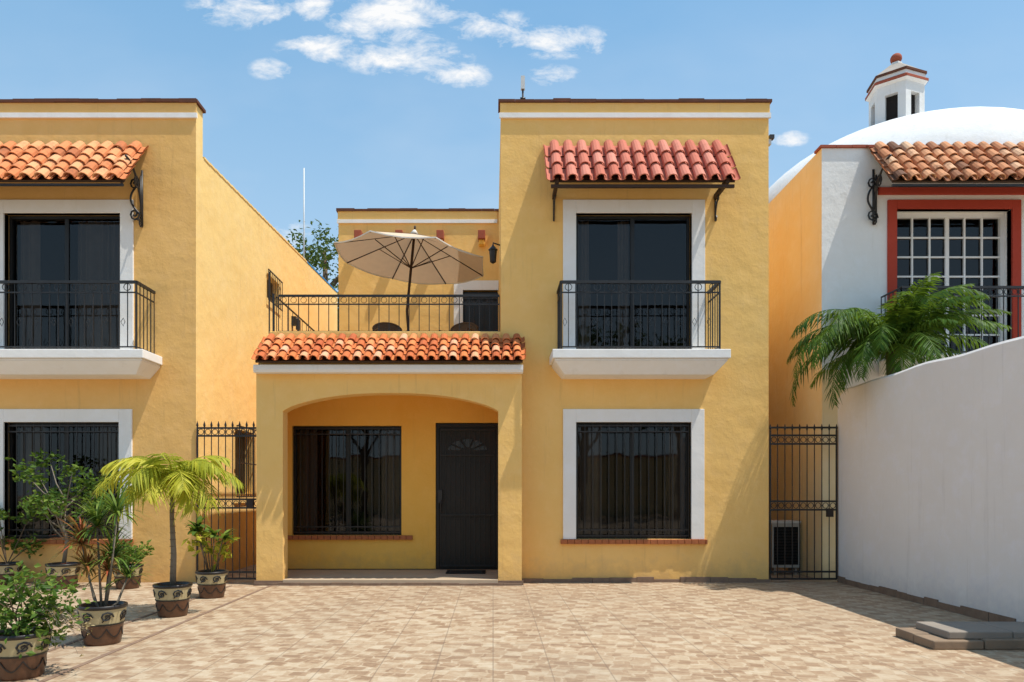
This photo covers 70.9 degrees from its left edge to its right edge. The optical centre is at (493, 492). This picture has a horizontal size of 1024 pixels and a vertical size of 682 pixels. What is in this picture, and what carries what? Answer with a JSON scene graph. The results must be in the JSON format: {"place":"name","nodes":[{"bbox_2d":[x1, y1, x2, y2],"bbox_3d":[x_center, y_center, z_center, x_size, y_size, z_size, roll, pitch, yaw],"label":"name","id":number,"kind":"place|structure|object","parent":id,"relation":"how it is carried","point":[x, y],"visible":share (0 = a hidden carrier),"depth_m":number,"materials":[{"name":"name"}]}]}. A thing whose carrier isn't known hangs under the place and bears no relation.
{"place":"outdoors","nodes":[
{"label":"outdoors","id":0,"kind":"place"},
{"bbox_2d":[0,564,1023,681],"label":"ground","id":1,"kind":"structure","parent":0,"point":[804,631],"depth_m":6.87,"materials":[{"name":"beige stone"}]},
{"bbox_2d":[0,505,47,585],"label":"potted shrub","id":2,"kind":"object","parent":1,"relation":"on","point":[8,565],"visible":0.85,"depth_m":10.76,"materials":[{"name":"green plant"}]},
{"bbox_2d":[0,545,95,680],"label":"potted shrub","id":3,"kind":"object","parent":1,"relation":"on","point":[24,645],"visible":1,"depth_m":5.33,"materials":[{"name":"green plant"}]},
{"bbox_2d":[3,447,125,588],"bbox_3d":[-6.162,0.355,10.311,1.622,2.044,1.085,0,0,13],"label":"potted small tree","id":4,"kind":"object","parent":1,"relation":"on","point":[55,567],"visible":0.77,"depth_m":10.25,"materials":[{"name":"green plant"}]},
{"bbox_2d":[46,481,154,645],"bbox_3d":[-3.582,0.632,6.581,0.955,1.489,0.775,0,0,14],"label":"potted dracaena","id":5,"kind":"object","parent":1,"relation":"on","point":[107,620],"visible":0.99,"depth_m":6.51,"materials":[{"name":"plant"}]},
{"bbox_2d":[100,535,154,588],"bbox_3d":[-5.284,1.003,10.349,0.622,0.748,0.671,0,0,0],"label":"potted shrub","id":6,"kind":"object","parent":1,"relation":"on","point":[131,583],"visible":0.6,"depth_m":10.27,"materials":[{"name":"green plant"}]},
{"bbox_2d":[38,585,271,681],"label":"driveway edging","id":7,"kind":"object","parent":1,"relation":"on","point":[100,656],"visible":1,"depth_m":6.70,"materials":[{"name":"stone"}]},
{"bbox_2d":[91,453,245,617],"bbox_3d":[-3.656,0.477,8.037,1.523,1.800,1.283,0,0,32],"label":"potted palm","id":8,"kind":"object","parent":1,"relation":"on","point":[153,477],"visible":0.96,"depth_m":7.83,"materials":[{"name":"plant"}]},
{"bbox_2d":[0,106,336,581],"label":"walls","id":9,"kind":"structure","parent":1,"relation":"on","point":[212,246],"depth_m":11.00,"materials":[{"name":"paint"}]},
{"bbox_2d":[7,424,118,537],"bbox_3d":[-6.600,-0.175,11.050,1.731,1.750,0.020,0,0,0],"label":"window grille","id":10,"kind":"object","parent":9,"relation":"attached to","point":[51,431],"depth_m":11.04,"materials":[{"name":"black metal"}]},
{"bbox_2d":[9,423,118,538],"bbox_3d":[-6.600,-0.175,11.130,1.756,1.786,0.060,0,0,0],"label":"window frame","id":11,"kind":"object","parent":9,"relation":"in","point":[11,475],"visible":0.4,"depth_m":11.10,"materials":[{"name":"black metal"}]},
{"bbox_2d":[13,427,118,534],"bbox_3d":[-6.600,-0.175,11.129,1.670,1.700,0.013,0,0,0],"label":"window pane","id":12,"kind":"object","parent":11,"relation":"in","point":[72,452],"visible":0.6,"depth_m":11.13,"materials":[{"name":"black glass"}]},
{"bbox_2d":[0,409,132,538],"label":"window surround","id":13,"kind":"object","parent":9,"relation":"attached to","point":[123,418],"visible":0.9,"depth_m":10.97,"materials":[{"name":"white paint"}]},
{"bbox_2d":[0,200,133,348],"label":"window surround","id":14,"kind":"object","parent":9,"relation":"attached to","point":[123,208],"visible":0.73,"depth_m":10.97,"materials":[{"name":"white paint"}]},
{"bbox_2d":[9,216,119,348],"bbox_3d":[-6.590,-3.170,11.130,1.776,2.196,0.060,0,0,0],"label":"window frame","id":15,"kind":"object","parent":14,"relation":"in","point":[65,218],"visible":0.37,"depth_m":11.10,"materials":[{"name":"black metal"}]},
{"bbox_2d":[13,219,119,348],"bbox_3d":[-6.590,-3.170,11.129,1.690,2.110,0.013,0,0,0],"label":"window pane","id":16,"kind":"object","parent":15,"relation":"in","point":[39,249],"visible":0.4,"depth_m":11.13,"materials":[{"name":"black glass"}]},
{"bbox_2d":[5,539,133,543],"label":"brick sill","id":17,"kind":"structure","parent":9,"relation":"attached to","point":[57,541],"depth_m":10.94,"materials":[{"name":"brown brick"}]},
{"bbox_2d":[0,147,142,181],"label":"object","id":18,"kind":"structure","parent":9,"relation":"attached to","point":[42,178],"depth_m":10.37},
{"bbox_2d":[0,141,148,179],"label":"awning tiles","id":19,"kind":"object","parent":18,"relation":"on","point":[83,159],"visible":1,"depth_m":10.55,"materials":[{"name":"orange ceramic"}]},
{"bbox_2d":[0,155,142,227],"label":"awning brackets","id":20,"kind":"object","parent":9,"relation":"attached to","point":[137,182],"visible":0.98,"depth_m":10.75,"materials":[{"name":"black metal"}]},
{"bbox_2d":[0,280,154,353],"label":"balcony railing","id":21,"kind":"object","parent":9,"relation":"attached to","point":[84,282],"visible":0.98,"depth_m":10.42,"materials":[{"name":"black metal"}]},
{"bbox_2d":[0,349,161,378],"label":"balcony slab","id":22,"kind":"structure","parent":9,"relation":"attached to","point":[79,364],"depth_m":10.47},
{"bbox_2d":[0,103,197,118],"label":"cornice band","id":23,"kind":"object","parent":9,"relation":"attached to","point":[98,110],"visible":1,"depth_m":10.98,"materials":[{"name":"paint"}]},
{"bbox_2d":[0,98,205,112],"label":"parapet cap","id":24,"kind":"object","parent":9,"relation":"on","point":[118,100],"visible":0.41,"depth_m":10.96,"materials":[{"name":"brick"}]},
{"bbox_2d":[196,421,255,579],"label":"wrought iron gate","id":25,"kind":"structure","parent":9,"relation":"attached to","point":[250,503],"depth_m":10.97,"materials":[{"name":"black metal"}]},
{"bbox_2d":[236,269,282,496],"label":"side window grilles","id":26,"kind":"object","parent":9,"relation":"attached to","point":[244,463],"visible":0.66,"depth_m":13.31,"materials":[{"name":"metal"}]},
{"bbox_2d":[203,157,336,291],"bbox_3d":[-4.654,-5.540,16.100,0.232,0.587,9.600,0,0,0],"label":"side wall coping","id":27,"kind":"object","parent":9,"relation":"attached to","point":[218,172],"visible":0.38,"depth_m":13.82,"materials":[{"name":"paint"}]},
{"bbox_2d":[291,316,300,330],"bbox_3d":[-4.460,-3.820,16.260,0.180,0.300,0.120,0,0,0],"label":"wall light","id":28,"kind":"object","parent":9,"relation":"attached to","point":[294,320],"visible":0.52,"depth_m":16.20,"materials":[{"name":"metal"}]},
{"bbox_2d":[303,168,304,257],"bbox_3d":[-5.000,-6.845,18.998,0.034,3.450,0.033,0,0,0],"label":"antenna pole","id":29,"kind":"object","parent":9,"relation":"on","point":[304,212],"visible":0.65,"depth_m":18.99,"materials":[{"name":"white metal"}]},
{"bbox_2d":[181,516,239,598],"bbox_3d":[-3.729,0.841,9.445,0.717,1.072,0.574,0,0,-33],"label":"potted croton","id":30,"kind":"object","parent":1,"relation":"on","point":[211,583],"visible":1,"depth_m":9.36,"materials":[{"name":"plant"}]},
{"bbox_2d":[286,219,337,330],"bbox_3d":[-5.658,-3.907,24.259,3.966,10.574,3.750,0,0,0],"label":"tree","id":31,"kind":"object","parent":1,"relation":"on","point":[323,264],"visible":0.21,"depth_m":23.97,"materials":[{"name":"green plant"}]},
{"bbox_2d":[256,363,521,580],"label":"porch arch walls","id":32,"kind":"structure","parent":1,"relation":"on","point":[416,407],"depth_m":10.65,"materials":[{"name":"yellow paint"}]},
{"bbox_2d":[293,427,400,533],"bbox_3d":[-2.445,-0.195,12.030,1.801,1.790,0.020,0,0,0],"label":"window grille","id":33,"kind":"object","parent":32,"relation":"attached to","point":[350,434],"depth_m":12.02,"materials":[{"name":"metal"}]},
{"bbox_2d":[294,426,400,534],"bbox_3d":[-2.445,-0.195,12.130,1.826,1.826,0.060,0,0,0],"label":"window frame","id":34,"kind":"object","parent":32,"relation":"attached to","point":[347,480],"visible":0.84,"depth_m":12.10,"materials":[{"name":"black metal"}]},
{"bbox_2d":[297,429,399,531],"bbox_3d":[-2.445,-0.195,12.129,1.740,1.740,0.013,0,0,0],"label":"window pane","id":35,"kind":"object","parent":34,"relation":"in","point":[315,480],"visible":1,"depth_m":12.12,"materials":[{"name":"black glass"}]},
{"bbox_2d":[288,535,412,539],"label":"brick sill","id":36,"kind":"structure","parent":32,"relation":"attached to","point":[350,537],"depth_m":11.94,"materials":[{"name":"brown brick"}]},
{"bbox_2d":[253,365,522,373],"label":"porch cornice","id":37,"kind":"structure","parent":32,"relation":"attached to","point":[387,369],"depth_m":10.48,"materials":[{"name":"white paint"}]},
{"bbox_2d":[259,331,521,364],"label":"tiled porch roof","id":38,"kind":"structure","parent":32,"relation":"on","point":[379,333],"depth_m":10.95,"materials":[{"name":"terracotta tile"},{"name":"white stucco"}]},
{"bbox_2d":[269,271,499,331],"bbox_3d":[-1.661,-2.895,13.088,3.534,0.950,4.233,0,0,0],"label":"terrace railing","id":39,"kind":"object","parent":38,"relation":"on","point":[374,296],"visible":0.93,"depth_m":11.04,"materials":[{"name":"metal"}]},
{"bbox_2d":[251,333,525,359],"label":"porch roof tiles","id":40,"kind":"object","parent":38,"relation":"attached to","point":[306,350],"visible":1,"depth_m":10.60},
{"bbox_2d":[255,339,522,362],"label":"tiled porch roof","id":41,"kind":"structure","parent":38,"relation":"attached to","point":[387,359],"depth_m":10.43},
{"bbox_2d":[436,423,497,568],"bbox_3d":[-0.430,0.070,12.040,1.050,2.440,0.140,0,0,0],"label":"front door","id":42,"kind":"structure","parent":32,"relation":"attached to","point":[466,495],"depth_m":12.04,"materials":[{"name":"paint"}]},
{"bbox_2d":[283,570,497,582],"bbox_3d":[-1.575,1.337,11.315,3.750,0.087,1.370,0,0,0],"label":"porch step","id":43,"kind":"object","parent":1,"relation":"on","point":[372,573],"visible":0.77,"depth_m":11.01,"materials":[{"name":"white concrete"}]},
{"bbox_2d":[446,570,485,573],"bbox_3d":[-0.435,1.283,11.565,0.630,0.018,0.430,0,0,0],"label":"doormat","id":44,"kind":"object","parent":43,"relation":"on","point":[465,571],"visible":1,"depth_m":11.47,"materials":[{"name":"black rubber"}]},
{"bbox_2d":[254,577,770,585],"bbox_3d":[0.353,1.338,10.795,7.766,0.084,0.408,0,0,0],"label":"stone footing","id":45,"kind":"object","parent":1,"relation":"on","point":[616,580],"visible":1,"depth_m":10.96,"materials":[{"name":"stone"}]},
{"bbox_2d":[288,102,768,578],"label":"walls","id":46,"kind":"structure","parent":1,"relation":"on","point":[730,396],"depth_m":11.00,"materials":[{"name":"yellow paint"}]},
{"bbox_2d":[372,322,408,330],"bbox_3d":[-1.827,-2.649,12.770,0.558,0.863,0.553,0,0,-20],"label":"patio chair","id":47,"kind":"object","parent":46,"relation":"on","point":[384,326],"visible":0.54,"depth_m":12.99,"materials":[{"name":"wicker"}]},
{"bbox_2d":[334,226,483,329],"bbox_3d":[-1.432,-3.454,12.650,2.526,2.469,2.533,0,0,0],"label":"patio umbrella","id":48,"kind":"object","parent":46,"relation":"on","point":[414,256],"visible":0.85,"depth_m":13.02,"materials":[{"name":"beige fabric"}]},
{"bbox_2d":[337,211,496,222],"bbox_3d":[-1.607,-5.826,15.222,3.395,0.252,0.034,0,0,0],"label":"cornice band","id":49,"kind":"object","parent":46,"relation":"attached to","point":[417,216],"visible":1,"depth_m":15.22,"materials":[{"name":"white paint"}]},
{"bbox_2d":[336,208,498,212],"bbox_3d":[-1.596,-5.980,15.363,3.448,0.058,0.335,0,0,0],"label":"parapet cap","id":50,"kind":"object","parent":46,"relation":"on","point":[395,209],"visible":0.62,"depth_m":15.20,"materials":[{"name":"brick"}]},
{"bbox_2d":[354,230,484,246],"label":"beam corbels","id":51,"kind":"object","parent":46,"relation":"attached to","point":[440,235],"visible":0.44,"depth_m":15.00,"materials":[{"name":"orange paint"}]},
{"bbox_2d":[440,322,477,330],"bbox_3d":[-0.613,-2.649,12.770,0.558,0.863,0.553,0,0,20],"label":"patio chair","id":52,"kind":"object","parent":46,"relation":"on","point":[464,326],"visible":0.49,"depth_m":12.99,"materials":[{"name":"wicker"}]},
{"bbox_2d":[454,280,497,330],"bbox_3d":[-0.357,-3.350,15.255,0.945,2.260,0.110,0,0,0],"label":"terrace door","id":53,"kind":"structure","parent":46,"relation":"attached to","point":[479,285],"depth_m":15.26,"materials":[{"name":"metal"}]},
{"bbox_2d":[464,293,497,330],"bbox_3d":[-0.260,-3.245,15.220,0.731,1.950,0.020,0,0,0],"label":"window grille","id":54,"kind":"object","parent":53,"relation":"attached to","point":[478,308],"depth_m":15.21,"materials":[{"name":"metal"}]},
{"bbox_2d":[488,242,499,263],"bbox_3d":[0.019,-3.966,11.900,0.209,0.352,0.147,0,0,0],"label":"wall lantern","id":55,"kind":"object","parent":46,"relation":"attached to","point":[492,249],"depth_m":11.86,"materials":[{"name":"metal"}]},
{"bbox_2d":[576,423,688,538],"bbox_3d":[2.150,-0.175,11.130,1.756,1.786,0.060,0,0,0],"label":"window frame","id":56,"kind":"object","parent":46,"relation":"in","point":[630,537],"visible":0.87,"depth_m":11.10,"materials":[{"name":"black metal"}]},
{"bbox_2d":[578,427,685,534],"bbox_3d":[2.150,-0.175,11.129,1.670,1.700,0.013,0,0,0],"label":"window pane","id":57,"kind":"object","parent":56,"relation":"in","point":[620,480],"visible":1,"depth_m":11.13,"materials":[{"name":"black glass"}]},
{"bbox_2d":[577,424,688,537],"bbox_3d":[2.150,-0.175,11.050,1.731,1.750,0.020,0,0,0],"label":"window grille","id":58,"kind":"object","parent":46,"relation":"attached to","point":[632,431],"depth_m":11.04,"materials":[{"name":"black metal"}]},
{"bbox_2d":[576,216,689,348],"bbox_3d":[2.155,-3.170,11.130,1.766,2.196,0.060,0,0,0],"label":"window frame","id":59,"kind":"object","parent":46,"relation":"in","point":[631,218],"visible":0.54,"depth_m":11.10,"materials":[{"name":"black metal"}]},
{"bbox_2d":[578,219,686,348],"bbox_3d":[2.155,-3.170,11.129,1.680,2.110,0.013,0,0,0],"label":"window pane","id":60,"kind":"object","parent":59,"relation":"in","point":[660,249],"visible":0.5,"depth_m":11.12,"materials":[{"name":"black glass"}]},
{"bbox_2d":[563,409,703,538],"bbox_3d":[2.150,-0.275,11.035,2.160,1.990,0.130,0,0,0],"label":"window surround","id":61,"kind":"object","parent":46,"relation":"attached to","point":[573,417],"visible":1,"depth_m":10.97,"materials":[{"name":"white paint"}]},
{"bbox_2d":[563,200,704,348],"bbox_3d":[2.155,-3.270,11.035,2.170,2.400,0.130,0,0,0],"label":"window surround","id":62,"kind":"object","parent":46,"relation":"attached to","point":[572,209],"visible":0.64,"depth_m":10.97,"materials":[{"name":"white paint"}]},
{"bbox_2d":[561,539,706,543],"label":"brick sill","id":63,"kind":"structure","parent":46,"relation":"attached to","point":[634,541],"depth_m":10.94,"materials":[{"name":"brown brick"}]},
{"bbox_2d":[499,103,770,118],"bbox_3d":[2.170,-5.836,10.982,4.150,0.232,0.034,0,0,0],"label":"cornice band","id":64,"kind":"object","parent":46,"relation":"attached to","point":[634,110],"visible":1,"depth_m":10.98,"materials":[{"name":"white paint"}]},
{"bbox_2d":[498,98,771,112],"bbox_3d":[2.169,-5.981,11.123,4.178,0.058,0.335,0,0,0],"label":"parapet cap","id":65,"kind":"object","parent":46,"relation":"on","point":[679,100],"visible":0.37,"depth_m":10.96,"materials":[{"name":"brick"}]},
{"bbox_2d":[520,76,524,98],"bbox_3d":[0.460,-6.020,11.100,0.080,0.800,0.060,0,0,0],"label":"roof antenna","id":66,"kind":"object","parent":65,"relation":"attached to","point":[522,84],"visible":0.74,"depth_m":11.07,"materials":[{"name":"metal"}]},
{"bbox_2d":[557,280,720,348],"bbox_3d":[2.140,-2.570,10.698,2.340,1.000,0.576,0,0,0],"label":"balcony railing","id":67,"kind":"object","parent":46,"relation":"attached to","point":[716,283],"visible":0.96,"depth_m":10.42,"materials":[{"name":"black metal"}]},
{"bbox_2d":[549,349,730,378],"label":"balcony slab","id":68,"kind":"structure","parent":46,"relation":"attached to","point":[635,363],"depth_m":10.45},
{"bbox_2d":[543,139,740,180],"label":"awning tiles","id":69,"kind":"object","parent":46,"relation":"attached to","point":[635,149],"visible":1,"depth_m":10.59,"materials":[{"name":"red ceramic"}]},
{"bbox_2d":[549,150,734,182],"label":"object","id":70,"kind":"structure","parent":46,"relation":"attached to","point":[643,179],"depth_m":10.44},
{"bbox_2d":[551,178,734,220],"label":"awning brackets","id":71,"kind":"object","parent":46,"relation":"attached to","point":[556,185],"visible":0.99,"depth_m":10.41,"materials":[{"name":"black metal"}]},
{"bbox_2d":[769,134,774,145],"bbox_3d":[4.265,-5.410,11.050,0.090,0.140,0.100,0,0,0],"label":"floodlight","id":72,"kind":"object","parent":46,"relation":"attached to","point":[771,137],"visible":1,"depth_m":11.01,"materials":[{"name":"white metal"}]},
{"bbox_2d":[771,520,800,574],"bbox_3d":[4.890,0.930,12.171,0.500,0.900,0.398,0,0,0],"label":"air conditioner","id":73,"kind":"object","parent":1,"relation":"on","point":[788,544],"visible":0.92,"depth_m":11.98,"materials":[{"name":"white metal"}]},
{"bbox_2d":[786,272,1011,409],"bbox_3d":[5.714,-0.823,10.415,2.903,4.409,2.428,0,0,0],"label":"palm tree","id":74,"kind":"object","parent":1,"relation":"on","point":[905,331],"visible":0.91,"depth_m":9.99,"materials":[{"name":"green plant"}]},
{"bbox_2d":[837,336,1023,621],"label":"boundary wall","id":75,"kind":"structure","parent":1,"relation":"on","point":[930,483],"depth_m":8.51,"materials":[{"name":"paint"}]},
{"bbox_2d":[769,424,837,579],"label":"wrought iron gate","id":76,"kind":"structure","parent":75,"relation":"attached to","point":[830,512],"depth_m":11.01,"materials":[{"name":"black metal"}]},
{"bbox_2d":[896,622,1023,649],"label":"stone step","id":77,"kind":"object","parent":1,"relation":"on","point":[971,635],"visible":1,"depth_m":6.35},
{"bbox_2d":[0,0,1023,302],"label":"sky","id":78,"kind":"structure","parent":0,"point":[380,103],"materials":[{"name":"blue"}]},
{"bbox_2d":[769,148,1023,577],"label":"walls","id":79,"kind":"structure","parent":0,"point":[827,244],"depth_m":11.41,"materials":[{"name":"white paint"}]},
{"bbox_2d":[814,144,948,153],"bbox_3d":[8.637,-5.433,11.385,6.995,0.042,0.230,0,0,0],"label":"parapet cap","id":80,"kind":"object","parent":79,"relation":"on","point":[816,151],"visible":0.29,"depth_m":11.27,"materials":[{"name":"red paint"}]},
{"bbox_2d":[769,107,1023,202],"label":"dome","id":81,"kind":"structure","parent":79,"relation":"on","point":[977,125],"depth_m":12.04,"materials":[{"name":"paint"}]},
{"bbox_2d":[865,53,928,126],"bbox_3d":[7.630,-7.425,13.600,1.005,1.750,1.054,0,0,0],"label":"dome lantern","id":82,"kind":"object","parent":81,"relation":"on","point":[896,89],"visible":0.74,"depth_m":13.31,"materials":[{"name":"white paint"}]},
{"bbox_2d":[867,141,1023,180],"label":"awning tiles","id":83,"kind":"object","parent":79,"relation":"attached to","point":[931,160],"visible":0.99,"depth_m":10.86,"materials":[{"name":"orange ceramic"}]},
{"bbox_2d":[867,154,1023,224],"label":"awning brackets","id":84,"kind":"object","parent":79,"relation":"attached to","point":[876,180],"visible":1,"depth_m":11.06,"materials":[{"name":"black metal"}]},
{"bbox_2d":[870,148,1023,182],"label":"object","id":85,"kind":"structure","parent":79,"relation":"attached to","point":[1009,179],"depth_m":10.67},
{"bbox_2d":[878,187,1023,350],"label":"red surround","id":86,"kind":"object","parent":79,"relation":"attached to","point":[895,206],"visible":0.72,"depth_m":11.27,"materials":[{"name":"paint"}]},
{"bbox_2d":[897,213,1004,354],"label":"window muntins","id":87,"kind":"object","parent":79,"relation":"attached to","point":[946,217],"depth_m":11.46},
{"bbox_2d":[897,219,997,350],"bbox_3d":[7.245,-3.285,11.495,1.810,2.330,0.001,0,0,0],"label":"window pane","id":88,"kind":"object","parent":87,"relation":"in","point":[972,247],"visible":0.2,"depth_m":11.49,"materials":[{"name":"glass"}]},
{"bbox_2d":[879,286,1023,375],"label":"balcony","id":89,"kind":"structure","parent":79,"relation":"attached to","point":[882,364],"depth_m":10.69,"materials":[{"name":"metal"}]}
]}

